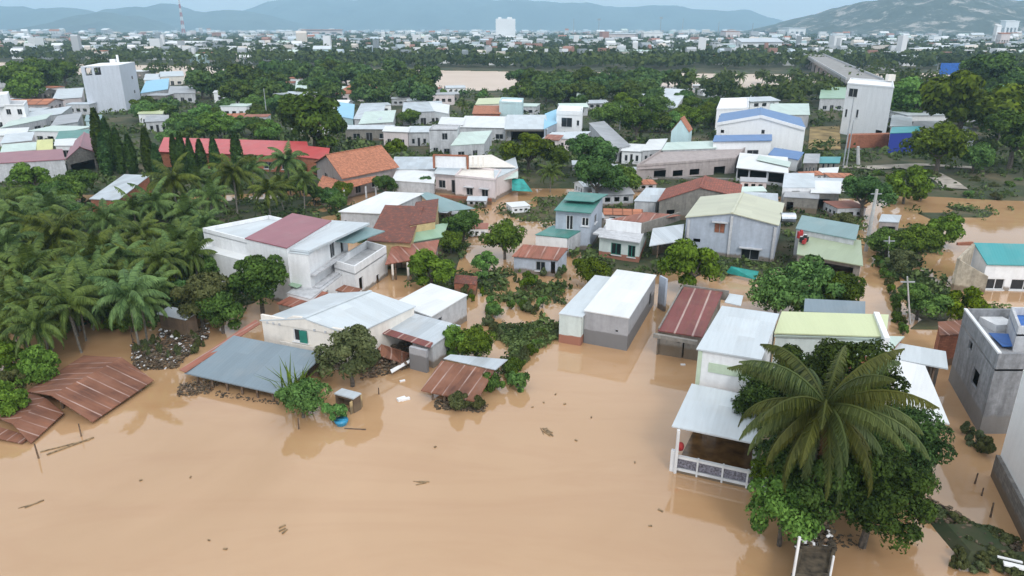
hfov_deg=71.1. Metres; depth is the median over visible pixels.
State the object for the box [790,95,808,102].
coconut palm
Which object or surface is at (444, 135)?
window
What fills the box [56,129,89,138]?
house
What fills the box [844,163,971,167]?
dirt road
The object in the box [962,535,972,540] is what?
shrub
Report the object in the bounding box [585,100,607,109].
town house
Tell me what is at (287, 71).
leafy tree
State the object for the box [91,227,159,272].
coconut palm
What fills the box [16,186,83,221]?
coconut palm
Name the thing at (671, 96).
house
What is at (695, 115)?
leafy tree
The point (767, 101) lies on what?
town house
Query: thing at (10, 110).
house
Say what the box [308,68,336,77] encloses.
leafy tree
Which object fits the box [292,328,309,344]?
window
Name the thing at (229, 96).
leafy tree
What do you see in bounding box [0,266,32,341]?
coconut palm
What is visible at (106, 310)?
shrub
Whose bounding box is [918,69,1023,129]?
leafy tree
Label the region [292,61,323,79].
leafy tree
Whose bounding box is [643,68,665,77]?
leafy tree
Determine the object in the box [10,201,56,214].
coconut palm
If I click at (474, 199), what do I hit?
town house
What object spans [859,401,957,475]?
leafy tree
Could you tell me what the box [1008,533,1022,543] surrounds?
shrub
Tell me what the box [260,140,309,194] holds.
coconut palm
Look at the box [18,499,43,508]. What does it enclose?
branch
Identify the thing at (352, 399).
coop
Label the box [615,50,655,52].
town house
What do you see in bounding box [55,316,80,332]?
shrub
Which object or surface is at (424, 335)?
house
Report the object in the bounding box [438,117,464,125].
house
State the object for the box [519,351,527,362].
shrub
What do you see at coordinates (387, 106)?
town house
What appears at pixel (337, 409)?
shrub
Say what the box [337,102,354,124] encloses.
house
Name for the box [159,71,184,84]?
house
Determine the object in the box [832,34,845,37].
town house
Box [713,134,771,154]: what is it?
annex
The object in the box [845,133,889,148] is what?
brick wall
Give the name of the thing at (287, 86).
leafy tree
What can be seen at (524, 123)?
house
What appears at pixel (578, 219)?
house
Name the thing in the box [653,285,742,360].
shed
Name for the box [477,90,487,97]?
leafy tree
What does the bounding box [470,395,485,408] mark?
shrub
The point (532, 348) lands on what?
shrub
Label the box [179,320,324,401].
shed
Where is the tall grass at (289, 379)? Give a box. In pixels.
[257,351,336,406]
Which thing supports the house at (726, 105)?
on the flood water
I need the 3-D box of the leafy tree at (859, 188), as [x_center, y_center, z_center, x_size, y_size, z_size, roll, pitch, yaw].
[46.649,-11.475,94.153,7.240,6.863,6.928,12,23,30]
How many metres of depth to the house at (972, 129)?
151.71 m
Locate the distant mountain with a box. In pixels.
[244,0,782,29]
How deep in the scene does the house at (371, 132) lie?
158.73 m
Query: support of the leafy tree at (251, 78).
on the ground at (972, 548)
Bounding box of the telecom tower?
[178,0,185,33]
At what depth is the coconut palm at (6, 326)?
52.28 m
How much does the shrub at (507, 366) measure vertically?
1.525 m
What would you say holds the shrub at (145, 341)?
in the flood water
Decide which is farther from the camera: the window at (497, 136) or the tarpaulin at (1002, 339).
the window at (497, 136)
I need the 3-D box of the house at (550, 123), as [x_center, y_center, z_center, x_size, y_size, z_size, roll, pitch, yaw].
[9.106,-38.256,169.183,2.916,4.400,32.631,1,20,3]
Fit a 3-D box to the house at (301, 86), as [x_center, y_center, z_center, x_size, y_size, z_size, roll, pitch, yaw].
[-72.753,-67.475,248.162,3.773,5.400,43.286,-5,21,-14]
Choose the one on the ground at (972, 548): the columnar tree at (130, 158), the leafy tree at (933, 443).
the columnar tree at (130, 158)
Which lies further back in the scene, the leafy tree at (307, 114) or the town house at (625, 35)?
the town house at (625, 35)
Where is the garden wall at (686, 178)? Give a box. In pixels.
[654,176,733,180]
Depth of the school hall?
127.67 m
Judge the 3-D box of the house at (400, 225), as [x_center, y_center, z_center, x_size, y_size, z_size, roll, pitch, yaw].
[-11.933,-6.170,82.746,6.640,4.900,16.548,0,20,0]
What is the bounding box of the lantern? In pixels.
[678,442,683,450]
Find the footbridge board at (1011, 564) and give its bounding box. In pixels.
[997,555,1023,570]
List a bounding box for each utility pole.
[856,146,859,164]
[864,189,881,250]
[883,236,894,257]
[900,276,914,324]
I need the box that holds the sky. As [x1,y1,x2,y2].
[0,0,1023,20]
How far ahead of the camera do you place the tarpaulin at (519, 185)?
108.88 m
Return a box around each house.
[0,91,28,128]
[0,127,28,146]
[0,132,35,144]
[0,132,98,182]
[0,142,36,152]
[1,113,52,131]
[10,48,24,58]
[10,88,56,98]
[11,99,64,108]
[12,34,27,38]
[19,106,72,122]
[21,29,28,33]
[28,125,89,141]
[29,107,49,111]
[36,139,52,149]
[44,86,64,95]
[49,29,60,33]
[50,112,83,125]
[53,88,84,107]
[54,138,86,163]
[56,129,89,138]
[65,102,97,114]
[80,37,90,40]
[81,55,140,112]
[85,115,101,125]
[88,29,95,33]
[94,50,108,60]
[97,37,108,41]
[101,28,112,33]
[136,70,150,78]
[137,109,164,122]
[141,78,169,96]
[143,74,159,82]
[144,115,168,131]
[147,93,173,100]
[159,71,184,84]
[165,41,215,44]
[168,86,195,102]
[192,54,209,62]
[195,213,387,301]
[212,90,227,101]
[220,103,251,114]
[227,113,245,117]
[239,55,253,63]
[244,114,270,119]
[260,290,415,367]
[274,91,316,97]
[284,31,295,35]
[289,77,302,84]
[295,81,306,88]
[301,29,342,35]
[313,46,331,50]
[314,145,398,198]
[333,100,353,108]
[335,81,390,101]
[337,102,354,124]
[338,192,474,227]
[346,125,394,140]
[353,103,385,124]
[359,110,395,125]
[363,102,390,110]
[367,199,438,267]
[378,313,460,372]
[382,126,410,146]
[391,97,409,105]
[392,34,404,37]
[394,157,434,170]
[399,283,467,324]
[402,101,441,125]
[407,99,425,101]
[408,126,430,145]
[429,101,449,123]
[429,125,459,153]
[433,93,454,104]
[433,154,517,204]
[436,92,458,101]
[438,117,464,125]
[439,211,451,217]
[444,85,465,92]
[451,130,491,155]
[460,116,512,140]
[466,196,487,206]
[468,223,488,235]
[472,105,500,115]
[475,98,500,104]
[499,97,523,115]
[504,115,547,134]
[505,201,530,212]
[512,244,567,276]
[513,38,527,41]
[523,103,540,114]
[535,191,607,256]
[543,131,590,150]
[544,109,556,136]
[544,134,563,148]
[556,105,582,131]
[557,103,588,115]
[559,269,667,350]
[571,160,576,170]
[573,181,605,192]
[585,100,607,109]
[589,121,630,162]
[591,187,634,206]
[593,212,680,262]
[601,212,604,227]
[603,208,642,223]
[609,33,638,39]
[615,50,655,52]
[621,144,644,163]
[624,179,656,191]
[636,147,744,178]
[641,32,662,37]
[641,138,667,160]
[651,88,687,112]
[657,175,741,219]
[661,141,716,151]
[669,306,778,491]
[671,116,692,141]
[684,192,784,261]
[692,84,704,89]
[697,89,705,95]
[715,97,748,129]
[720,31,740,36]
[722,44,735,47]
[733,38,783,47]
[736,153,790,185]
[739,96,780,108]
[740,177,766,188]
[741,186,766,192]
[769,103,809,127]
[772,311,889,367]
[778,28,805,35]
[781,173,814,205]
[790,40,806,43]
[792,171,824,177]
[797,236,862,275]
[803,154,819,170]
[815,178,844,191]
[818,87,845,110]
[818,167,838,176]
[819,157,840,167]
[823,200,866,216]
[824,173,853,178]
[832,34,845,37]
[840,74,895,134]
[849,336,903,370]
[853,43,878,46]
[878,31,888,34]
[885,359,949,449]
[888,110,945,127]
[889,115,911,137]
[897,55,917,65]
[909,48,930,50]
[912,121,941,130]
[928,35,940,39]
[948,307,1023,433]
[951,241,1023,294]
[963,126,976,146]
[969,33,984,36]
[990,370,1023,543]
[991,24,1001,40]
[995,33,1010,43]
[1000,20,1019,32]
[1007,32,1021,36]
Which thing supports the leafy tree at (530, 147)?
on the ground at (972, 548)
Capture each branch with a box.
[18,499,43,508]
[40,437,93,454]
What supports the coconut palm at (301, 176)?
on the ground at (972, 548)
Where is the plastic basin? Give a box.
[334,416,347,426]
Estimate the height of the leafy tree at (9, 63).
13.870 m
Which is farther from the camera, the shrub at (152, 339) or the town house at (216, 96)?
the town house at (216, 96)
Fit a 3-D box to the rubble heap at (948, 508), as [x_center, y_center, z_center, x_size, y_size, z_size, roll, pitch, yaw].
[22.482,11.879,37.093,2.049,0.662,2.694,-15,25,-35]
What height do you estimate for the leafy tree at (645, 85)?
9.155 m
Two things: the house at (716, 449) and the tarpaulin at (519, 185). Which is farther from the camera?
the tarpaulin at (519, 185)
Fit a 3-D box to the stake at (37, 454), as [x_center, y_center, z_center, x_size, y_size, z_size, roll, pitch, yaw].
[-28.070,9.861,42.421,0.137,1.503,0.120,0,20,0]
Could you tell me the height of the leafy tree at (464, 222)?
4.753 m
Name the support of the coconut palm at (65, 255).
on the ground at (972, 548)
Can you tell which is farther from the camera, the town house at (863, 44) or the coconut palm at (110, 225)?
the town house at (863, 44)
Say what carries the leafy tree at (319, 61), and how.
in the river
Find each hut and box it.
[89,174,151,211]
[454,275,477,295]
[878,214,900,230]
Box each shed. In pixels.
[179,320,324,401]
[385,240,438,279]
[393,170,434,199]
[634,187,665,212]
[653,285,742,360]
[743,191,777,200]
[887,126,919,152]
[934,320,961,364]
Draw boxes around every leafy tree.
[0,60,18,70]
[0,65,41,82]
[0,340,23,370]
[0,369,26,390]
[0,379,31,416]
[2,72,45,98]
[4,162,51,186]
[14,344,60,387]
[15,56,54,67]
[16,58,63,85]
[19,65,46,86]
[19,186,38,196]
[20,185,37,197]
[33,180,75,195]
[47,174,86,195]
[51,58,76,82]
[54,199,84,210]
[55,189,81,204]
[57,207,88,229]
[58,61,78,85]
[63,169,98,200]
[116,210,159,229]
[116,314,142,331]
[128,99,158,116]
[129,95,158,107]
[148,189,181,208]
[149,102,177,114]
[154,128,176,142]
[156,96,179,111]
[156,194,178,222]
[160,274,176,291]
[161,112,196,129]
[169,271,229,329]
[169,279,204,300]
[174,118,205,131]
[180,126,205,137]
[183,70,215,98]
[186,255,219,273]
[187,102,212,115]
[190,70,223,98]
[193,111,221,137]
[194,291,245,333]
[210,106,220,113]
[213,97,235,113]
[213,110,238,134]
[216,78,250,86]
[217,80,252,102]
[219,68,243,80]
[220,254,288,313]
[222,121,246,133]
[224,63,252,80]
[228,91,254,98]
[234,115,251,132]
[239,93,265,103]
[244,65,264,74]
[244,73,275,86]
[244,106,267,115]
[244,116,262,131]
[245,103,271,113]
[247,119,281,139]
[252,77,274,88]
[252,79,287,96]
[254,118,281,139]
[258,61,280,75]
[262,94,282,113]
[263,95,283,115]
[264,70,290,82]
[268,59,287,75]
[274,377,332,418]
[275,91,347,149]
[277,80,295,90]
[278,60,301,75]
[279,59,301,75]
[280,65,292,76]
[290,180,307,194]
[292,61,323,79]
[293,87,320,94]
[297,77,320,90]
[302,185,322,205]
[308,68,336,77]
[311,75,342,97]
[311,323,380,386]
[314,55,341,65]
[317,82,345,99]
[317,187,340,206]
[318,58,341,76]
[325,192,347,211]
[332,180,353,196]
[334,62,354,85]
[342,72,356,80]
[349,62,373,79]
[349,72,371,84]
[349,85,376,102]
[350,73,380,89]
[370,69,394,75]
[371,70,392,81]
[371,86,392,102]
[371,175,397,191]
[377,78,393,91]
[381,57,407,75]
[384,138,407,153]
[390,69,412,82]
[391,77,421,101]
[397,108,421,125]
[407,64,425,74]
[407,248,456,285]
[410,84,435,101]
[414,75,437,91]
[419,65,442,82]
[419,176,435,185]
[438,230,462,252]
[441,210,480,242]
[442,324,471,356]
[450,323,497,357]
[458,89,468,96]
[470,250,498,269]
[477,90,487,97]
[478,218,527,259]
[485,303,504,317]
[499,132,555,171]
[501,88,508,93]
[504,69,528,86]
[506,299,515,308]
[507,82,539,98]
[519,69,539,84]
[528,275,537,286]
[532,71,555,91]
[533,80,556,101]
[545,144,569,166]
[547,86,566,103]
[549,79,570,97]
[553,71,566,77]
[556,70,577,82]
[556,82,575,102]
[565,133,619,163]
[569,94,588,102]
[571,79,587,97]
[572,66,595,80]
[572,256,612,282]
[574,158,629,192]
[578,81,607,96]
[582,82,596,94]
[585,85,608,99]
[589,76,610,92]
[589,102,624,125]
[598,72,617,81]
[606,164,642,190]
[607,79,624,95]
[610,83,622,93]
[612,92,639,106]
[612,100,630,108]
[613,106,659,142]
[617,68,643,80]
[619,79,640,92]
[621,77,638,85]
[625,88,646,103]
[634,79,659,93]
[637,74,660,85]
[638,66,648,72]
[639,94,675,112]
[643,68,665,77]
[644,87,664,97]
[648,72,664,84]
[652,111,675,132]
[656,237,722,287]
[661,111,681,131]
[662,69,681,86]
[664,68,696,86]
[668,104,691,119]
[674,89,695,98]
[679,107,704,126]
[682,95,701,106]
[697,101,717,123]
[699,96,719,104]
[703,109,719,124]
[710,96,720,103]
[731,352,821,437]
[745,273,802,312]
[745,472,824,546]
[748,254,851,311]
[748,456,776,488]
[752,425,894,524]
[764,337,910,407]
[814,438,941,554]
[815,271,866,300]
[825,212,854,223]
[842,174,898,220]
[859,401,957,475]
[863,226,900,257]
[885,164,934,203]
[889,105,922,114]
[889,249,921,273]
[890,76,945,124]
[890,223,951,261]
[897,282,953,319]
[899,120,977,171]
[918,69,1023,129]
[926,213,965,242]
[940,286,990,319]
[956,141,995,172]
[958,51,1023,88]
[968,84,1023,140]
[983,108,1023,169]
[997,71,1023,88]
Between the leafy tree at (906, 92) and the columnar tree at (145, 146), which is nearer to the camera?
the columnar tree at (145, 146)
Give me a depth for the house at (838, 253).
72.91 m
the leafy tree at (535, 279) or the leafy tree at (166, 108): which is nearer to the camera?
the leafy tree at (535, 279)
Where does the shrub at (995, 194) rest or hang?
on the ground at (972, 548)
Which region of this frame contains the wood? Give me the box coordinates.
[0,32,1023,100]
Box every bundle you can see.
[797,230,803,238]
[799,235,808,241]
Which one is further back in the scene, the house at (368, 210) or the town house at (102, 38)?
the town house at (102, 38)
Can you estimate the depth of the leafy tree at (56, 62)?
318.17 m
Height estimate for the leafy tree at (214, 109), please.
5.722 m
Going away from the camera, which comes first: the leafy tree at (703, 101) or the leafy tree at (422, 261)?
the leafy tree at (422, 261)
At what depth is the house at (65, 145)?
132.04 m
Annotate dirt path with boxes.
[860,165,967,188]
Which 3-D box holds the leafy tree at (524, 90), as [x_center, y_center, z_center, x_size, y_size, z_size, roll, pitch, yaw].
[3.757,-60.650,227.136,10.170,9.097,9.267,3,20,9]
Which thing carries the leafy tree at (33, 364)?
on the flood water
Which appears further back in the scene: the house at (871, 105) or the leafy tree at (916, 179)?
the house at (871, 105)
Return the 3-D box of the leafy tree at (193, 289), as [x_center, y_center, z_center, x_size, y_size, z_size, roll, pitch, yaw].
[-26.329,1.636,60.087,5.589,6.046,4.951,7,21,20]
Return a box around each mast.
[842,97,853,168]
[846,120,853,165]
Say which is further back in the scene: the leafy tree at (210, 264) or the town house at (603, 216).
the town house at (603, 216)
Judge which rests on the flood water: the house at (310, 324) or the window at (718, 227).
the house at (310, 324)
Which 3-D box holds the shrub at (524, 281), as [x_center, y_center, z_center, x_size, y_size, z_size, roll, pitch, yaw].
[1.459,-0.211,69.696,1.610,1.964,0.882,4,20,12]
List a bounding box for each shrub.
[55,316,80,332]
[80,309,101,321]
[99,306,113,315]
[99,317,120,330]
[133,343,141,350]
[142,339,151,345]
[144,345,150,355]
[149,334,160,343]
[155,342,162,352]
[172,330,180,339]
[173,344,181,356]
[190,343,198,353]
[196,337,204,346]
[321,403,347,421]
[448,390,471,409]
[461,284,473,295]
[469,294,474,301]
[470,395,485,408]
[476,270,487,278]
[480,286,483,295]
[481,314,492,325]
[482,370,505,392]
[485,301,498,314]
[486,296,493,302]
[490,323,496,331]
[495,327,504,340]
[503,363,517,373]
[504,370,515,378]
[505,323,514,330]
[505,356,520,370]
[506,371,529,392]
[508,367,517,373]
[509,357,525,370]
[513,274,519,282]
[519,277,534,288]
[519,299,527,310]
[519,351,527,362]
[520,284,526,290]
[520,347,530,360]
[522,270,537,277]
[522,300,533,311]
[525,343,538,355]
[530,303,539,314]
[531,339,542,344]
[532,279,544,292]
[535,296,547,307]
[535,328,546,332]
[536,332,547,338]
[539,267,546,275]
[555,266,563,278]
[872,170,884,175]
[874,255,884,260]
[878,268,889,277]
[884,276,894,285]
[885,271,893,279]
[886,284,895,294]
[889,293,902,302]
[891,311,902,322]
[892,302,901,310]
[899,324,908,334]
[901,316,907,323]
[913,189,927,200]
[930,171,941,176]
[936,508,948,518]
[942,510,960,523]
[948,553,970,569]
[952,546,966,555]
[953,516,968,523]
[960,421,975,435]
[962,190,975,196]
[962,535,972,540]
[964,429,986,446]
[968,560,986,573]
[971,176,981,181]
[973,559,991,571]
[974,436,996,453]
[975,550,990,559]
[980,544,1000,555]
[981,524,998,534]
[985,168,996,172]
[989,182,1001,186]
[989,192,1002,199]
[989,526,1005,538]
[989,555,1002,562]
[992,532,1013,543]
[994,562,1011,572]
[1001,548,1016,559]
[1004,181,1015,186]
[1004,566,1020,575]
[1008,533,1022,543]
[1015,555,1023,560]
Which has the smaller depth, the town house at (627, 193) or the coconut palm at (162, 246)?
the coconut palm at (162, 246)
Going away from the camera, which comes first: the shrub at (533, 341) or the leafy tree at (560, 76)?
the shrub at (533, 341)
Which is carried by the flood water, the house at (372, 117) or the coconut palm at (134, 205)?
the house at (372, 117)
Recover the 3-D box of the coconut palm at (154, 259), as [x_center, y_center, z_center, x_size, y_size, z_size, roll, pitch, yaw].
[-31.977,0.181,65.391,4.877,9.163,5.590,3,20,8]
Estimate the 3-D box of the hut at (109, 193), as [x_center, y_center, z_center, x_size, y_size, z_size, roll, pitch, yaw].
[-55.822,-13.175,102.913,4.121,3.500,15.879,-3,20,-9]
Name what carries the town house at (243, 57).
on the ground at (972, 548)
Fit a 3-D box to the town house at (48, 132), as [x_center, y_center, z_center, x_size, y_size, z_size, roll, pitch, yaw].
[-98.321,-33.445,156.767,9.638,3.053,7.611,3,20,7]
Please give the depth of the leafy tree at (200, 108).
182.13 m
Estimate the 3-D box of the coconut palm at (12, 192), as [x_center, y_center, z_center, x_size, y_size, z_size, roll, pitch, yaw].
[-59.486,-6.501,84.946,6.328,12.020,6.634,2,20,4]
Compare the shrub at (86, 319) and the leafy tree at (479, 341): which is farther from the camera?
the shrub at (86, 319)
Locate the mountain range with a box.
[0,3,314,30]
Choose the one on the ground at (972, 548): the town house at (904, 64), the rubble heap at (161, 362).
the town house at (904, 64)
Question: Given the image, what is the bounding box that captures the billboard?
[939,63,959,74]
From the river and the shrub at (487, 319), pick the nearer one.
the shrub at (487, 319)
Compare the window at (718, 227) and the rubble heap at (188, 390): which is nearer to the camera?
the rubble heap at (188, 390)
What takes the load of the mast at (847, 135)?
on the ground at (972, 548)
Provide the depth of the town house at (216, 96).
237.24 m
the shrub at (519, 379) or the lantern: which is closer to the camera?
the lantern
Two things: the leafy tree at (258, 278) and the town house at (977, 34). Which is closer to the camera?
the leafy tree at (258, 278)
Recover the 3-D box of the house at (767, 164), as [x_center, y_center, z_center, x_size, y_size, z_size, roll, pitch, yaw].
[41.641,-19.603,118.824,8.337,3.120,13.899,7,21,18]
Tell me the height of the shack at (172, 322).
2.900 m
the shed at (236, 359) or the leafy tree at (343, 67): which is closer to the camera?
the shed at (236, 359)
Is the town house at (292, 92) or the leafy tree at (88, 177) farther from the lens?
the town house at (292, 92)
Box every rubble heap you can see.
[130,333,206,370]
[156,322,209,340]
[177,379,218,396]
[215,390,278,404]
[358,341,409,380]
[434,397,487,412]
[793,522,835,549]
[834,534,858,547]
[925,496,972,528]
[948,526,1022,559]
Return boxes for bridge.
[803,53,883,84]
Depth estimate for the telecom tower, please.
1969.32 m
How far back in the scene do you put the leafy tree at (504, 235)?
77.27 m
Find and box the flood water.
[0,188,1023,575]
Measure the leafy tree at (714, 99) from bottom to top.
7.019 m
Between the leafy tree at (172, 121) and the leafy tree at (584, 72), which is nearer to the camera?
the leafy tree at (172, 121)
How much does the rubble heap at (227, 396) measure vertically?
0.261 m
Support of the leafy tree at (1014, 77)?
on the ground at (972, 548)
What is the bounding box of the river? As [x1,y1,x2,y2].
[0,62,949,90]
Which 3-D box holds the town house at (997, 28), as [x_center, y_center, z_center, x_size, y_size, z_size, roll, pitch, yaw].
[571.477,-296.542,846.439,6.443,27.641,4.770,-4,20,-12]
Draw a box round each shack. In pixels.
[157,306,198,337]
[421,354,507,401]
[783,191,818,213]
[810,180,841,208]
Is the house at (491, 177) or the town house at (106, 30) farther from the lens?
the town house at (106, 30)
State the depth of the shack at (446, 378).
50.05 m
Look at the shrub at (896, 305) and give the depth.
64.15 m
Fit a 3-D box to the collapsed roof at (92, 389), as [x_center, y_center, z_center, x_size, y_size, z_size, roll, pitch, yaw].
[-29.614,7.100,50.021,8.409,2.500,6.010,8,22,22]
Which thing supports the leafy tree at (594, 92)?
on the ground at (972, 548)
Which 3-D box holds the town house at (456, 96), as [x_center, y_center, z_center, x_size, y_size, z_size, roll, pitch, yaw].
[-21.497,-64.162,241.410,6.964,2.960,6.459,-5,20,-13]
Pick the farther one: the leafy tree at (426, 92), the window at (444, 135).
the leafy tree at (426, 92)
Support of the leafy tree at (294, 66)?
on the ground at (972, 548)
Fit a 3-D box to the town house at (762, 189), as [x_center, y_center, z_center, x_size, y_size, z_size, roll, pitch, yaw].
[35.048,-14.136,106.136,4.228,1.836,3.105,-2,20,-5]
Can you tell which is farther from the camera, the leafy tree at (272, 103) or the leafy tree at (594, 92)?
the leafy tree at (594, 92)
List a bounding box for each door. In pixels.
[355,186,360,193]
[366,133,372,139]
[451,180,454,192]
[566,215,572,229]
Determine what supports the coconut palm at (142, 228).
on the ground at (972, 548)
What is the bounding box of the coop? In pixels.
[334,388,362,413]
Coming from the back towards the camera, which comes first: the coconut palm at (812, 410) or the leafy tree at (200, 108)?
the leafy tree at (200, 108)
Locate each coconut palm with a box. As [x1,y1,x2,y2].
[0,185,30,210]
[0,197,43,247]
[0,222,27,252]
[0,224,40,253]
[0,233,66,275]
[0,239,18,263]
[0,241,32,274]
[0,258,48,284]
[0,265,55,290]
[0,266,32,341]
[0,273,49,347]
[0,275,56,341]
[0,297,70,358]
[0,305,34,362]
[1,211,24,231]
[1,216,20,241]
[2,275,69,348]
[5,190,37,205]
[7,209,56,241]
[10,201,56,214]
[11,281,74,350]
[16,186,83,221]
[20,210,91,260]
[20,226,74,260]
[20,259,112,352]
[33,255,94,279]
[39,267,89,336]
[40,262,106,331]
[40,268,108,340]
[44,250,122,330]
[45,248,92,275]
[46,204,97,234]
[56,227,130,263]
[60,239,109,262]
[64,246,122,268]
[68,252,126,312]
[73,198,139,238]
[74,224,117,261]
[86,259,169,345]
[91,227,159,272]
[94,256,143,304]
[111,186,157,233]
[112,210,164,270]
[112,281,171,341]
[125,234,150,257]
[127,176,179,223]
[127,236,189,299]
[127,263,179,317]
[141,152,201,201]
[146,230,193,277]
[149,216,202,274]
[152,215,200,243]
[160,188,214,233]
[165,226,217,278]
[177,165,212,208]
[179,208,224,241]
[182,175,233,214]
[201,168,233,208]
[206,153,257,213]
[236,154,269,194]
[247,174,289,214]
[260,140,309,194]
[268,172,297,209]
[287,161,320,208]
[457,100,468,111]
[536,161,565,191]
[695,73,707,83]
[727,344,939,506]
[736,70,747,83]
[787,65,800,76]
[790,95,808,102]
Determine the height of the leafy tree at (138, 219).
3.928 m
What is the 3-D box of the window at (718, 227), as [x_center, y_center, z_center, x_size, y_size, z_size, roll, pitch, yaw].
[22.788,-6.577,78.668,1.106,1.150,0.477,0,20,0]
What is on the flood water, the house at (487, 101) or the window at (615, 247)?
the house at (487, 101)
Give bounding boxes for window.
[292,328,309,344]
[330,242,336,259]
[439,180,445,188]
[442,133,447,139]
[467,188,472,194]
[482,189,487,195]
[495,134,503,139]
[535,261,544,271]
[561,118,571,127]
[580,217,588,226]
[611,243,620,255]
[627,245,635,258]
[714,223,724,233]
[740,249,759,259]
[747,150,758,153]
[848,88,857,97]
[985,278,1004,290]
[1008,279,1023,290]
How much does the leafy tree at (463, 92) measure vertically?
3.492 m
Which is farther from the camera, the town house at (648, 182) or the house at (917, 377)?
the town house at (648, 182)
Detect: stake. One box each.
[34,443,39,458]
[989,502,994,517]
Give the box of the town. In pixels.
[0,28,1023,61]
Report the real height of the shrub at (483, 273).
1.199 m
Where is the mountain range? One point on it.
(14, 17)
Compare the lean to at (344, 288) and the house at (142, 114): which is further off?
the house at (142, 114)
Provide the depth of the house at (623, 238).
79.54 m
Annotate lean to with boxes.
[277,291,327,311]
[335,285,361,292]
[414,223,447,255]
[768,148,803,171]
[804,299,864,313]
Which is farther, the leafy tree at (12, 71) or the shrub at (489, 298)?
the leafy tree at (12, 71)
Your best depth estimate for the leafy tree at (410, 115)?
180.61 m
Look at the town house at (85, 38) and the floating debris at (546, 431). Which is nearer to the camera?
the floating debris at (546, 431)
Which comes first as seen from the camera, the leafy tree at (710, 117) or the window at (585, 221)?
the window at (585, 221)
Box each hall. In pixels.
[159,137,308,171]
[300,146,329,174]
[793,215,858,270]
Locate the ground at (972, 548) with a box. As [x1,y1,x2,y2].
[0,30,1023,575]
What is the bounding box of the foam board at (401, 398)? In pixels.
[396,396,409,401]
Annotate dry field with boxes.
[808,126,840,149]
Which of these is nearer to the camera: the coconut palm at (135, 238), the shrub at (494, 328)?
the shrub at (494, 328)
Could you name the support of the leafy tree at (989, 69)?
on the ground at (972, 548)
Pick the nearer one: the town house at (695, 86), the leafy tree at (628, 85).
the leafy tree at (628, 85)
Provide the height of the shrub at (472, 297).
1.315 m
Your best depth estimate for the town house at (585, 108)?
203.24 m
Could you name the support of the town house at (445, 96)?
on the ground at (972, 548)
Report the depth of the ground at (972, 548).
122.26 m
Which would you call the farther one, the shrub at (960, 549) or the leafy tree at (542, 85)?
the leafy tree at (542, 85)
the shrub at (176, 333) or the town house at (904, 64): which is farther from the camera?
the town house at (904, 64)
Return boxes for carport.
[649,224,683,257]
[895,343,947,387]
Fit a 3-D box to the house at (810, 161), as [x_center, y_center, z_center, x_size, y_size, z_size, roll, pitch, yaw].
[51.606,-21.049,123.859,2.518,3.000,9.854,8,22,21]
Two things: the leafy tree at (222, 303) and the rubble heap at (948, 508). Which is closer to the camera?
the rubble heap at (948, 508)
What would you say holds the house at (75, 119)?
on the flood water
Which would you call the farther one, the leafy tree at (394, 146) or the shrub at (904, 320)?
the leafy tree at (394, 146)
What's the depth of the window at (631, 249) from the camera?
77.65 m
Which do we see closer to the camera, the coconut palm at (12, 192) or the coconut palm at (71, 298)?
the coconut palm at (71, 298)
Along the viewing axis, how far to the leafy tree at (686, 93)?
214.76 m
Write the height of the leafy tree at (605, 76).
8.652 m
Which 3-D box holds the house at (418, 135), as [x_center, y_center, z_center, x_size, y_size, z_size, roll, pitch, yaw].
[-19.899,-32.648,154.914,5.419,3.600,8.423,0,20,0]
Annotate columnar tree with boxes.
[88,107,100,165]
[96,132,112,176]
[100,117,115,171]
[111,127,126,173]
[123,133,138,173]
[139,127,152,171]
[150,143,163,176]
[168,133,179,173]
[175,131,187,173]
[185,137,196,173]
[194,138,207,174]
[208,137,220,170]
[229,130,243,163]
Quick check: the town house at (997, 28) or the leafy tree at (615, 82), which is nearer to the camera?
the leafy tree at (615, 82)
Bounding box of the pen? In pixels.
[791,536,836,575]
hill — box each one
[3,12,189,31]
[741,0,1023,35]
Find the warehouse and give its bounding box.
[716,107,805,151]
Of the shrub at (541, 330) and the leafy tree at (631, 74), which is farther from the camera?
the leafy tree at (631, 74)
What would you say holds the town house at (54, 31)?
on the ground at (972, 548)
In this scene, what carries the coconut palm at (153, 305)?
on the ground at (972, 548)
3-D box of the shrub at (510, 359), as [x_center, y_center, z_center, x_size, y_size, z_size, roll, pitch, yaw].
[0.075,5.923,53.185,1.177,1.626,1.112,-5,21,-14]
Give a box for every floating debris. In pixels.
[279,524,287,533]
[413,481,428,484]
[540,428,552,436]
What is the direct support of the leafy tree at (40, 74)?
on the ground at (972, 548)
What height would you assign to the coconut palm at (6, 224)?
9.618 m
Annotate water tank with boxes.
[780,213,795,222]
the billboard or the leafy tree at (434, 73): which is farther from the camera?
the billboard
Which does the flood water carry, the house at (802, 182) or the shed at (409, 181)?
the house at (802, 182)
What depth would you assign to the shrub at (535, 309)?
63.73 m
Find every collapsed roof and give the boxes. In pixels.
[0,392,63,443]
[27,355,153,422]
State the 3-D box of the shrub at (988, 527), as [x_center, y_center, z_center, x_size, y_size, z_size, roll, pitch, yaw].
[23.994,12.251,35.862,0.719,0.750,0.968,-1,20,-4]
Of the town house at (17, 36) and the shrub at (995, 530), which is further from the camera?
the town house at (17, 36)
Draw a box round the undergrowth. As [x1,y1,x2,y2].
[0,73,1023,377]
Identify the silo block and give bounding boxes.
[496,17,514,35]
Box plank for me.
[344,428,365,429]
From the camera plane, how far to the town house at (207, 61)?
503.22 m
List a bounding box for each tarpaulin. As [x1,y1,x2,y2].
[512,178,531,191]
[727,266,758,279]
[989,333,1011,346]

